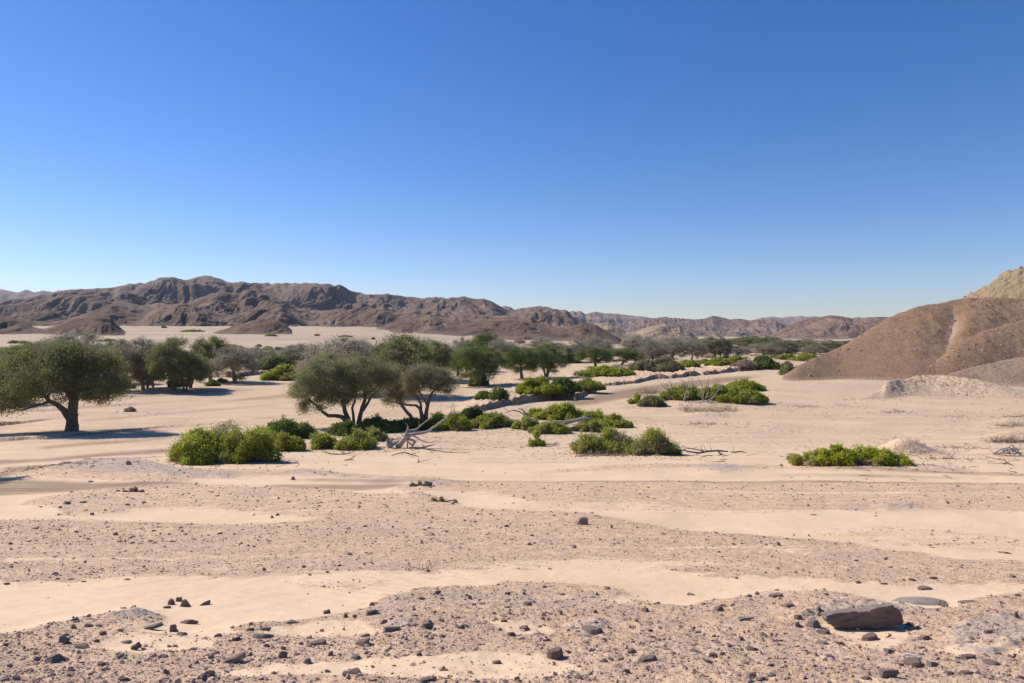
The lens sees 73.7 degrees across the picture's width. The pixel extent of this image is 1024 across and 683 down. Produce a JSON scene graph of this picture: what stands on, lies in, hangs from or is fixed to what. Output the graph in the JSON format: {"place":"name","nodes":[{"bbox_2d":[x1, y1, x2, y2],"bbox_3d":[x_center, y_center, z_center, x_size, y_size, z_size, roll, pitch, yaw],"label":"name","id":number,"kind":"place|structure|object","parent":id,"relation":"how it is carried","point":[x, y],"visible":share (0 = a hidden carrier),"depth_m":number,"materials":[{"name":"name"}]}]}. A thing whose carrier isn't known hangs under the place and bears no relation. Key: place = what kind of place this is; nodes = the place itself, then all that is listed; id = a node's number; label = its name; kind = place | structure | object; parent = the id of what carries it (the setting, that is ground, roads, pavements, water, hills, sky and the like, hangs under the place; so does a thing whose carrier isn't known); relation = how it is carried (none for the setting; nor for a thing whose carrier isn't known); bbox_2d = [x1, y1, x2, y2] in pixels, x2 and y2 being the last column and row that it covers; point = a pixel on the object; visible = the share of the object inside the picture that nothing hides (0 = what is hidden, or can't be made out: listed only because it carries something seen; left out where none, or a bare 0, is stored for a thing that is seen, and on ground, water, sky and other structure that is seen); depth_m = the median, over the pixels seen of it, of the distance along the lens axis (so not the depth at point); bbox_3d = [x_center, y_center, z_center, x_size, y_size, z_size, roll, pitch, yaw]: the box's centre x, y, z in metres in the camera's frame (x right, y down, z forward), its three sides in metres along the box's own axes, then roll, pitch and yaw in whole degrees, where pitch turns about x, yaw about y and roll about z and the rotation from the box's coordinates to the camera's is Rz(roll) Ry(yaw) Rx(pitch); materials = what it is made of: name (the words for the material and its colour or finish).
{"place":"outdoors","nodes":[
{"label":"outdoors","id":0,"kind":"place"},
{"bbox_2d":[0,289,60,299],"bbox_3d":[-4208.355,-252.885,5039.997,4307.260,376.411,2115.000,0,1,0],"label":"mountain","id":1,"kind":"structure","parent":0,"point":[5,294],"depth_m":5098.92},
{"bbox_2d":[0,315,292,335],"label":"hill","id":2,"kind":"structure","parent":0,"point":[104,325],"depth_m":465.88,"materials":[{"name":"stone"}]},
{"bbox_2d":[21,301,545,326],"bbox_3d":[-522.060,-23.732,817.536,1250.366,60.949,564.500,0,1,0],"label":"hill","id":3,"kind":"structure","parent":0,"point":[182,314],"depth_m":822.96,"materials":[{"name":"stone"}]},
{"bbox_2d":[0,275,575,320],"bbox_3d":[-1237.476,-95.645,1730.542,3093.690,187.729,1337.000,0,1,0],"label":"mountain","id":4,"kind":"structure","parent":0,"point":[309,296],"depth_m":1784.50,"materials":[{"name":"stone"}]},
{"bbox_2d":[0,289,578,328],"bbox_3d":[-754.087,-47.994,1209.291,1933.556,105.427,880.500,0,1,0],"label":"mountain","id":5,"kind":"structure","parent":0,"point":[64,307],"depth_m":1258.92,"materials":[{"name":"stone"}]},
{"bbox_2d":[377,314,621,343],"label":"hill","id":6,"kind":"structure","parent":0,"point":[510,329],"depth_m":569.76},
{"bbox_2d":[0,326,1023,682],"bbox_3d":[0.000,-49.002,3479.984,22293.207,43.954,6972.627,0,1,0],"label":"ground","id":7,"kind":"structure","parent":0,"point":[152,426],"depth_m":14.69,"materials":[{"name":"sand"}]},
{"bbox_2d":[0,339,57,359],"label":"acacia tree","id":8,"kind":"object","parent":7,"relation":"on","point":[17,347],"visible":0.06,"depth_m":117.14,"materials":[{"name":"green plant"}]},
{"bbox_2d":[0,333,139,430],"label":"acacia tree","id":9,"kind":"object","parent":7,"relation":"on","point":[27,375],"visible":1,"depth_m":61.58,"materials":[{"name":"green plant"}]},
{"bbox_2d":[38,329,112,379],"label":"acacia tree","id":10,"kind":"object","parent":7,"relation":"on","point":[90,337],"visible":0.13,"depth_m":130.11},
{"bbox_2d":[101,339,148,383],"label":"acacia tree","id":11,"kind":"object","parent":7,"relation":"on","point":[134,369],"visible":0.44,"depth_m":114.56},
{"bbox_2d":[121,335,162,389],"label":"acacia tree","id":12,"kind":"object","parent":7,"relation":"on","point":[147,345],"visible":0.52,"depth_m":116.31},
{"bbox_2d":[141,335,193,390],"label":"acacia tree","id":13,"kind":"object","parent":7,"relation":"on","point":[157,356],"visible":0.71,"depth_m":112.37,"materials":[{"name":"green plant"}]},
{"bbox_2d":[163,349,214,391],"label":"acacia tree","id":14,"kind":"object","parent":7,"relation":"on","point":[192,363],"visible":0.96,"depth_m":112.02,"materials":[{"name":"green plant"}]},
{"bbox_2d":[166,424,227,464],"bbox_3d":[-17.308,5.755,38.052,3.635,2.271,3.559,1,1,40],"label":"bush","id":15,"kind":"object","parent":7,"relation":"on","point":[191,447],"visible":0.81,"depth_m":37.17,"materials":[{"name":"green plant"}]},
{"bbox_2d":[188,334,231,381],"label":"acacia tree","id":16,"kind":"object","parent":7,"relation":"on","point":[216,343],"visible":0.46,"depth_m":139.51,"materials":[{"name":"green plant"}]},
{"bbox_2d":[204,417,244,445],"bbox_3d":[-16.852,5.575,39.428,3.476,2.530,3.397,0,1,0],"label":"bush","id":17,"kind":"object","parent":7,"relation":"on","point":[222,426],"visible":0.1,"depth_m":39.31,"materials":[{"name":"green plant"}]},
{"bbox_2d":[206,343,265,382],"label":"acacia tree","id":18,"kind":"object","parent":7,"relation":"on","point":[236,358],"visible":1,"depth_m":134.68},
{"bbox_2d":[212,425,284,463],"bbox_3d":[-14.826,5.730,38.414,3.808,2.209,3.030,0,1,-25],"label":"bush","id":19,"kind":"object","parent":7,"relation":"on","point":[252,446],"visible":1,"depth_m":37.85,"materials":[{"name":"green plant"}]},
{"bbox_2d":[243,346,281,359],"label":"acacia tree","id":20,"kind":"object","parent":7,"relation":"on","point":[268,351],"visible":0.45,"depth_m":202.25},
{"bbox_2d":[254,350,293,370],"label":"bush","id":21,"kind":"object","parent":7,"relation":"on","point":[271,361],"visible":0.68,"depth_m":170.14,"materials":[{"name":"green plant"}]},
{"bbox_2d":[258,362,297,380],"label":"bush","id":22,"kind":"object","parent":7,"relation":"on","point":[281,372],"visible":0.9,"depth_m":143.38,"materials":[{"name":"green plant"}]},
{"bbox_2d":[274,430,308,451],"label":"bush","id":23,"kind":"object","parent":7,"relation":"on","point":[292,443],"visible":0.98,"depth_m":47.56,"materials":[{"name":"green plant"}]},
{"bbox_2d":[266,414,319,437],"bbox_3d":[-18.843,7.189,57.800,4.851,2.198,3.532,0,1,0],"label":"bush","id":24,"kind":"object","parent":7,"relation":"on","point":[291,427],"visible":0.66,"depth_m":57.15,"materials":[{"name":"green plant"}]},
{"bbox_2d":[275,342,321,365],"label":"acacia tree","id":25,"kind":"object","parent":7,"relation":"on","point":[288,350],"visible":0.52,"depth_m":174.70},
{"bbox_2d":[308,431,336,449],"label":"bush","id":26,"kind":"object","parent":7,"relation":"on","point":[321,440],"visible":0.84,"depth_m":49.05,"materials":[{"name":"green plant"}]},
{"bbox_2d":[289,331,374,387],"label":"acacia tree","id":27,"kind":"object","parent":7,"relation":"on","point":[346,347],"visible":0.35,"depth_m":110.06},
{"bbox_2d":[278,348,400,424],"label":"acacia tree","id":28,"kind":"object","parent":7,"relation":"on","point":[313,379],"visible":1,"depth_m":66.12,"materials":[{"name":"green plant"}]},
{"bbox_2d":[325,418,363,435],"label":"bush","id":29,"kind":"object","parent":7,"relation":"on","point":[342,427],"visible":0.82,"depth_m":59.73,"materials":[{"name":"green plant"}]},
{"bbox_2d":[332,428,378,449],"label":"bush","id":30,"kind":"object","parent":7,"relation":"on","point":[357,439],"visible":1,"depth_m":48.36,"materials":[{"name":"green plant"}]},
{"bbox_2d":[355,413,400,432],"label":"bush","id":31,"kind":"object","parent":7,"relation":"on","point":[377,421],"visible":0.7,"depth_m":63.26,"materials":[{"name":"green plant"}]},
{"bbox_2d":[366,426,389,441],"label":"bush","id":32,"kind":"object","parent":7,"relation":"on","point":[378,435],"visible":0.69,"depth_m":52.62,"materials":[{"name":"green plant"}]},
{"bbox_2d":[372,358,425,416],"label":"acacia tree","id":33,"kind":"object","parent":7,"relation":"on","point":[397,393],"visible":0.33,"depth_m":74.01,"materials":[{"name":"green plant"}]},
{"bbox_2d":[360,331,444,394],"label":"acacia tree","id":34,"kind":"object","parent":7,"relation":"on","point":[394,349],"visible":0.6,"depth_m":103.86,"materials":[{"name":"green plant"}]},
{"bbox_2d":[389,416,430,430],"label":"bush","id":35,"kind":"object","parent":7,"relation":"on","point":[412,422],"visible":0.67,"depth_m":64.83,"materials":[{"name":"green plant"}]},
{"bbox_2d":[380,361,460,420],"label":"acacia tree","id":36,"kind":"object","parent":7,"relation":"on","point":[435,376],"visible":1,"depth_m":72.37,"materials":[{"name":"green plant"}]},
{"bbox_2d":[395,404,458,448],"bbox_3d":[-5.919,5.986,49.320,4.742,3.644,2.206,0,1,-20],"label":"fallen tree","id":37,"kind":"object","parent":7,"relation":"on","point":[405,438],"visible":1,"depth_m":49.35,"materials":[{"name":"grey wood"}]},
{"bbox_2d":[423,410,446,429],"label":"bush","id":38,"kind":"object","parent":7,"relation":"on","point":[437,418],"visible":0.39,"depth_m":65.72,"materials":[{"name":"green plant"}]},
{"bbox_2d":[422,340,457,368],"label":"acacia tree","id":39,"kind":"object","parent":7,"relation":"on","point":[445,357],"visible":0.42,"depth_m":137.24,"materials":[{"name":"green plant"}]},
{"bbox_2d":[435,412,473,430],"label":"bush","id":40,"kind":"object","parent":7,"relation":"on","point":[455,421],"visible":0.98,"depth_m":63.82,"materials":[{"name":"green plant"}]},
{"bbox_2d":[458,403,485,419],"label":"bush","id":41,"kind":"object","parent":7,"relation":"on","point":[470,413],"visible":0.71,"depth_m":73.79,"materials":[{"name":"green plant"}]},
{"bbox_2d":[444,338,511,385],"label":"acacia tree","id":42,"kind":"object","parent":7,"relation":"on","point":[478,357],"visible":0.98,"depth_m":124.84,"materials":[{"name":"green plant"}]},
{"bbox_2d":[472,331,500,346],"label":"acacia tree","id":43,"kind":"object","parent":7,"relation":"on","point":[487,335],"visible":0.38,"depth_m":226.72,"materials":[{"name":"green plant"}]},
{"bbox_2d":[469,410,519,428],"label":"bush","id":44,"kind":"object","parent":7,"relation":"on","point":[492,420],"visible":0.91,"depth_m":65.26,"materials":[{"name":"green plant"}]},
{"bbox_2d":[488,386,508,399],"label":"bush","id":45,"kind":"object","parent":7,"relation":"on","point":[500,393],"visible":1,"depth_m":92.43,"materials":[{"name":"green plant"}]},
{"bbox_2d":[487,337,521,357],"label":"acacia tree","id":46,"kind":"object","parent":7,"relation":"on","point":[504,346],"visible":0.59,"depth_m":216.21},
{"bbox_2d":[0,442,1023,682],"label":"gravel","id":47,"kind":"structure","parent":7,"relation":"on","point":[122,656],"depth_m":5.68,"materials":[{"name":"gravel"}]},
{"bbox_2d":[1,386,1023,479],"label":"plant litter","id":48,"kind":"object","parent":7,"relation":"on","point":[380,448],"visible":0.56,"depth_m":47.27,"materials":[{"name":"plant"}]},
{"bbox_2d":[501,345,544,378],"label":"acacia tree","id":49,"kind":"object","parent":7,"relation":"on","point":[526,358],"visible":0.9,"depth_m":141.68,"materials":[{"name":"green plant"}]},
{"bbox_2d":[510,415,539,429],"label":"bush","id":50,"kind":"object","parent":7,"relation":"on","point":[524,422],"visible":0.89,"depth_m":63.18,"materials":[{"name":"green plant"}]},
{"bbox_2d":[527,430,545,446],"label":"bush","id":51,"kind":"object","parent":7,"relation":"on","point":[536,441],"visible":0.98,"depth_m":51.00,"materials":[{"name":"green plant"}]},
{"bbox_2d":[515,374,564,394],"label":"bush","id":52,"kind":"object","parent":7,"relation":"on","point":[537,385],"visible":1,"depth_m":100.55,"materials":[{"name":"green plant"}]},
{"bbox_2d":[519,336,572,356],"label":"acacia tree","id":53,"kind":"object","parent":7,"relation":"on","point":[536,343],"visible":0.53,"depth_m":222.46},
{"bbox_2d":[526,418,571,433],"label":"bush","id":54,"kind":"object","parent":7,"relation":"on","point":[552,427],"visible":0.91,"depth_m":60.85,"materials":[{"name":"green plant"}]},
{"bbox_2d":[527,344,572,376],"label":"acacia tree","id":55,"kind":"object","parent":7,"relation":"on","point":[558,360],"visible":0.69,"depth_m":148.47,"materials":[{"name":"green plant"}]},
{"bbox_2d":[547,647,563,659],"bbox_3d":[0.306,2.189,4.764,0.128,0.074,0.074,0,1,-37],"label":"stone","id":56,"kind":"object","parent":7,"relation":"on","point":[555,653],"visible":0.99,"depth_m":4.75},
{"bbox_2d":[533,400,584,420],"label":"bush","id":57,"kind":"object","parent":7,"relation":"on","point":[565,411],"visible":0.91,"depth_m":73.74,"materials":[{"name":"green plant"}]},
{"bbox_2d":[551,377,582,392],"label":"bush","id":58,"kind":"object","parent":7,"relation":"on","point":[568,385],"visible":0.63,"depth_m":101.61,"materials":[{"name":"green plant"}]},
{"bbox_2d":[568,339,590,356],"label":"acacia tree","id":59,"kind":"object","parent":7,"relation":"on","point":[578,346],"visible":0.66,"depth_m":224.30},
{"bbox_2d":[574,418,604,431],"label":"bush","id":60,"kind":"object","parent":7,"relation":"on","point":[592,425],"visible":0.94,"depth_m":62.56,"materials":[{"name":"green plant"}]},
{"bbox_2d":[568,429,613,453],"bbox_3d":[5.442,6.753,46.171,3.032,1.754,2.754,0,1,-31],"label":"bush","id":61,"kind":"object","parent":7,"relation":"on","point":[585,443],"visible":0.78,"depth_m":45.63,"materials":[{"name":"green plant"}]},
{"bbox_2d":[576,376,606,390],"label":"bush","id":62,"kind":"object","parent":7,"relation":"on","point":[588,384],"visible":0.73,"depth_m":110.54,"materials":[{"name":"green plant"}]},
{"bbox_2d":[578,408,604,423],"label":"bush","id":63,"kind":"object","parent":7,"relation":"on","point":[595,414],"visible":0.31,"depth_m":70.03,"materials":[{"name":"green plant"}]},
{"bbox_2d":[572,345,615,366],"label":"acacia tree","id":64,"kind":"object","parent":7,"relation":"on","point":[601,353],"visible":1,"depth_m":195.77,"materials":[{"name":"green plant"}]},
{"bbox_2d":[576,337,617,356],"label":"acacia tree","id":65,"kind":"object","parent":7,"relation":"on","point":[594,342],"visible":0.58,"depth_m":239.73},
{"bbox_2d":[573,364,636,376],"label":"bush","id":66,"kind":"object","parent":7,"relation":"on","point":[604,370],"visible":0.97,"depth_m":151.75,"materials":[{"name":"green plant"}]},
{"bbox_2d":[596,411,633,427],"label":"bush","id":67,"kind":"object","parent":7,"relation":"on","point":[613,418],"visible":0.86,"depth_m":67.09,"materials":[{"name":"green plant"}]},
{"bbox_2d":[595,423,639,453],"bbox_3d":[7.253,6.647,46.359,3.890,2.208,3.327,0,1,0],"label":"bush","id":68,"kind":"object","parent":7,"relation":"on","point":[613,439],"visible":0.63,"depth_m":45.87,"materials":[{"name":"green plant"}]},
{"bbox_2d":[604,347,644,364],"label":"acacia tree","id":69,"kind":"object","parent":7,"relation":"on","point":[627,354],"visible":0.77,"depth_m":204.40,"materials":[{"name":"green plant"}]},
{"bbox_2d":[627,358,654,370],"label":"bush","id":70,"kind":"object","parent":7,"relation":"on","point":[642,365],"visible":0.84,"depth_m":169.46,"materials":[{"name":"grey plant"}]},
{"bbox_2d":[614,333,679,361],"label":"acacia tree","id":71,"kind":"object","parent":7,"relation":"on","point":[629,341],"visible":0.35,"depth_m":215.40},
{"bbox_2d":[620,424,683,455],"bbox_3d":[9.135,6.537,45.082,4.386,2.197,2.950,0,1,0],"label":"bush","id":72,"kind":"object","parent":7,"relation":"on","point":[653,441],"visible":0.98,"depth_m":44.47,"materials":[{"name":"green plant"}]},
{"bbox_2d":[636,394,667,406],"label":"bush","id":73,"kind":"object","parent":7,"relation":"on","point":[652,400],"visible":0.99,"depth_m":88.71,"materials":[{"name":"green plant"}]},
{"bbox_2d":[637,338,668,361],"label":"acacia tree","id":74,"kind":"object","parent":7,"relation":"on","point":[650,349],"visible":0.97,"depth_m":205.69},
{"bbox_2d":[649,355,687,371],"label":"bush","id":75,"kind":"object","parent":7,"relation":"on","point":[666,363],"visible":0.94,"depth_m":168.37,"materials":[{"name":"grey plant"}]},
{"bbox_2d":[658,336,691,359],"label":"acacia tree","id":76,"kind":"object","parent":7,"relation":"on","point":[682,347],"visible":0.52,"depth_m":232.80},
{"bbox_2d":[659,384,698,399],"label":"bush","id":77,"kind":"object","parent":7,"relation":"on","point":[677,393],"visible":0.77,"depth_m":93.31,"materials":[{"name":"green plant"}]},
{"bbox_2d":[677,338,707,359],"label":"acacia tree","id":78,"kind":"object","parent":7,"relation":"on","point":[696,347],"visible":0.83,"depth_m":240.73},
{"bbox_2d":[678,401,741,412],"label":"dry shrub","id":79,"kind":"object","parent":7,"relation":"on","point":[687,409],"visible":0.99,"depth_m":83.62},
{"bbox_2d":[695,382,728,399],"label":"bush","id":80,"kind":"object","parent":7,"relation":"on","point":[715,388],"visible":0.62,"depth_m":92.56,"materials":[{"name":"green plant"}]},
{"bbox_2d":[698,335,735,357],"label":"acacia tree","id":81,"kind":"object","parent":7,"relation":"on","point":[714,345],"visible":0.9,"depth_m":269.17,"materials":[{"name":"green plant"}]},
{"bbox_2d":[703,356,733,365],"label":"bush","id":82,"kind":"object","parent":7,"relation":"on","point":[718,361],"visible":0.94,"depth_m":193.28,"materials":[{"name":"green plant"}]},
{"bbox_2d":[722,346,754,358],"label":"acacia tree","id":83,"kind":"object","parent":7,"relation":"on","point":[741,351],"visible":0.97,"depth_m":266.75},
{"bbox_2d":[713,386,769,403],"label":"bush","id":84,"kind":"object","parent":7,"relation":"on","point":[734,394],"visible":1,"depth_m":90.20,"materials":[{"name":"green plant"}]},
{"bbox_2d":[730,358,758,367],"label":"bush","id":85,"kind":"object","parent":7,"relation":"on","point":[744,363],"visible":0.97,"depth_m":181.79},
{"bbox_2d":[725,377,766,390],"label":"bush","id":86,"kind":"object","parent":7,"relation":"on","point":[744,383],"visible":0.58,"depth_m":117.10,"materials":[{"name":"green plant"}]},
{"bbox_2d":[731,336,767,347],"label":"acacia tree","id":87,"kind":"object","parent":7,"relation":"on","point":[745,341],"visible":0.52,"depth_m":356.30,"materials":[{"name":"green plant"}]},
{"bbox_2d":[752,354,781,369],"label":"bush","id":88,"kind":"object","parent":7,"relation":"on","point":[765,362],"visible":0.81,"depth_m":185.41,"materials":[{"name":"green plant"}]},
{"bbox_2d":[746,342,788,355],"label":"acacia tree","id":89,"kind":"object","parent":7,"relation":"on","point":[763,349],"visible":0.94,"depth_m":278.81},
{"bbox_2d":[768,339,802,356],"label":"acacia tree","id":90,"kind":"object","parent":7,"relation":"on","point":[786,344],"visible":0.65,"depth_m":283.31,"materials":[{"name":"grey plant"}]},
{"bbox_2d":[798,344,827,354],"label":"acacia tree","id":91,"kind":"object","parent":7,"relation":"on","point":[816,348],"visible":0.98,"depth_m":297.90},
{"bbox_2d":[806,338,845,352],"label":"acacia tree","id":92,"kind":"object","parent":7,"relation":"on","point":[831,345],"visible":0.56,"depth_m":346.62,"materials":[{"name":"green plant"}]},
{"bbox_2d":[785,441,914,466],"bbox_3d":[17.972,5.931,36.075,6.631,1.343,2.928,0,1,0],"label":"bush","id":93,"kind":"object","parent":7,"relation":"on","point":[836,454],"visible":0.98,"depth_m":35.51,"materials":[{"name":"green plant"}]},
{"bbox_2d":[816,604,903,628],"bbox_3d":[2.943,2.301,5.821,0.665,0.206,0.303,0,1,0],"label":"boulder","id":94,"kind":"object","parent":7,"relation":"on","point":[879,616],"visible":1,"depth_m":5.69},
{"bbox_2d":[878,668,899,677],"bbox_3d":[2.311,2.037,4.176,0.117,0.062,0.063,0,1,19],"label":"stone","id":95,"kind":"object","parent":7,"relation":"on","point":[885,673],"visible":1,"depth_m":4.16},
{"bbox_2d":[782,266,1023,418],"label":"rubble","id":96,"kind":"object","parent":7,"relation":"on","point":[948,357],"visible":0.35,"depth_m":152.33,"materials":[{"name":"stone"}]},
{"bbox_2d":[892,597,946,605],"bbox_3d":[4.136,2.643,6.906,0.507,0.062,0.264,-6,-2,23],"label":"stone","id":97,"kind":"object","parent":7,"relation":"on","point":[928,601],"visible":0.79,"depth_m":6.91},
{"bbox_2d":[967,439,1023,456],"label":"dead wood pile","id":98,"kind":"object","parent":7,"relation":"on","point":[1010,451],"visible":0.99,"depth_m":43.86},
{"bbox_2d":[0,0,1023,319],"label":"sky","id":99,"kind":"structure","parent":0,"point":[686,159],"materials":[{"name":"blue"}]},
{"bbox_2d":[502,306,668,330],"bbox_3d":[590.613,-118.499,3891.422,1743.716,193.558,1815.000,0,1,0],"label":"mountain","id":100,"kind":"structure","parent":0,"point":[621,321],"depth_m":4023.98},
{"bbox_2d":[595,322,697,342],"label":"hill","id":101,"kind":"structure","parent":0,"point":[660,331],"depth_m":714.61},
{"bbox_2d":[626,316,786,336],"bbox_3d":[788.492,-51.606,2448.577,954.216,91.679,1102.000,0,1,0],"label":"mountain","id":102,"kind":"structure","parent":0,"point":[713,326],"depth_m":2507.03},
{"bbox_2d":[754,316,866,326],"bbox_3d":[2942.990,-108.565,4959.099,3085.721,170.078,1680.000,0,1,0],"label":"mountain","id":103,"kind":"structure","parent":0,"point":[787,321],"depth_m":5090.93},
{"bbox_2d":[769,315,887,339],"bbox_3d":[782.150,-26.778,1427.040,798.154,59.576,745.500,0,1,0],"label":"hill","id":104,"kind":"structure","parent":0,"point":[831,327],"depth_m":1378.74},
{"bbox_2d":[781,297,1023,380],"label":"hill","id":105,"kind":"structure","parent":0,"point":[934,347],"depth_m":169.57,"materials":[{"name":"brown stone"}]},
{"bbox_2d":[861,375,1023,398],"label":"hill","id":106,"kind":"structure","parent":0,"point":[887,390],"depth_m":108.62,"materials":[{"name":"sand"}]},
{"bbox_2d":[934,319,1023,375],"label":"hill","id":107,"kind":"structure","parent":0,"point":[1005,332],"depth_m":156.71,"materials":[{"name":"brown stone"}]},
{"bbox_2d":[946,357,1023,386],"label":"hill","id":108,"kind":"structure","parent":0,"point":[1003,372],"depth_m":133.87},
{"bbox_2d":[961,267,1023,298],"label":"hill","id":109,"kind":"structure","parent":0,"point":[1005,289],"depth_m":314.61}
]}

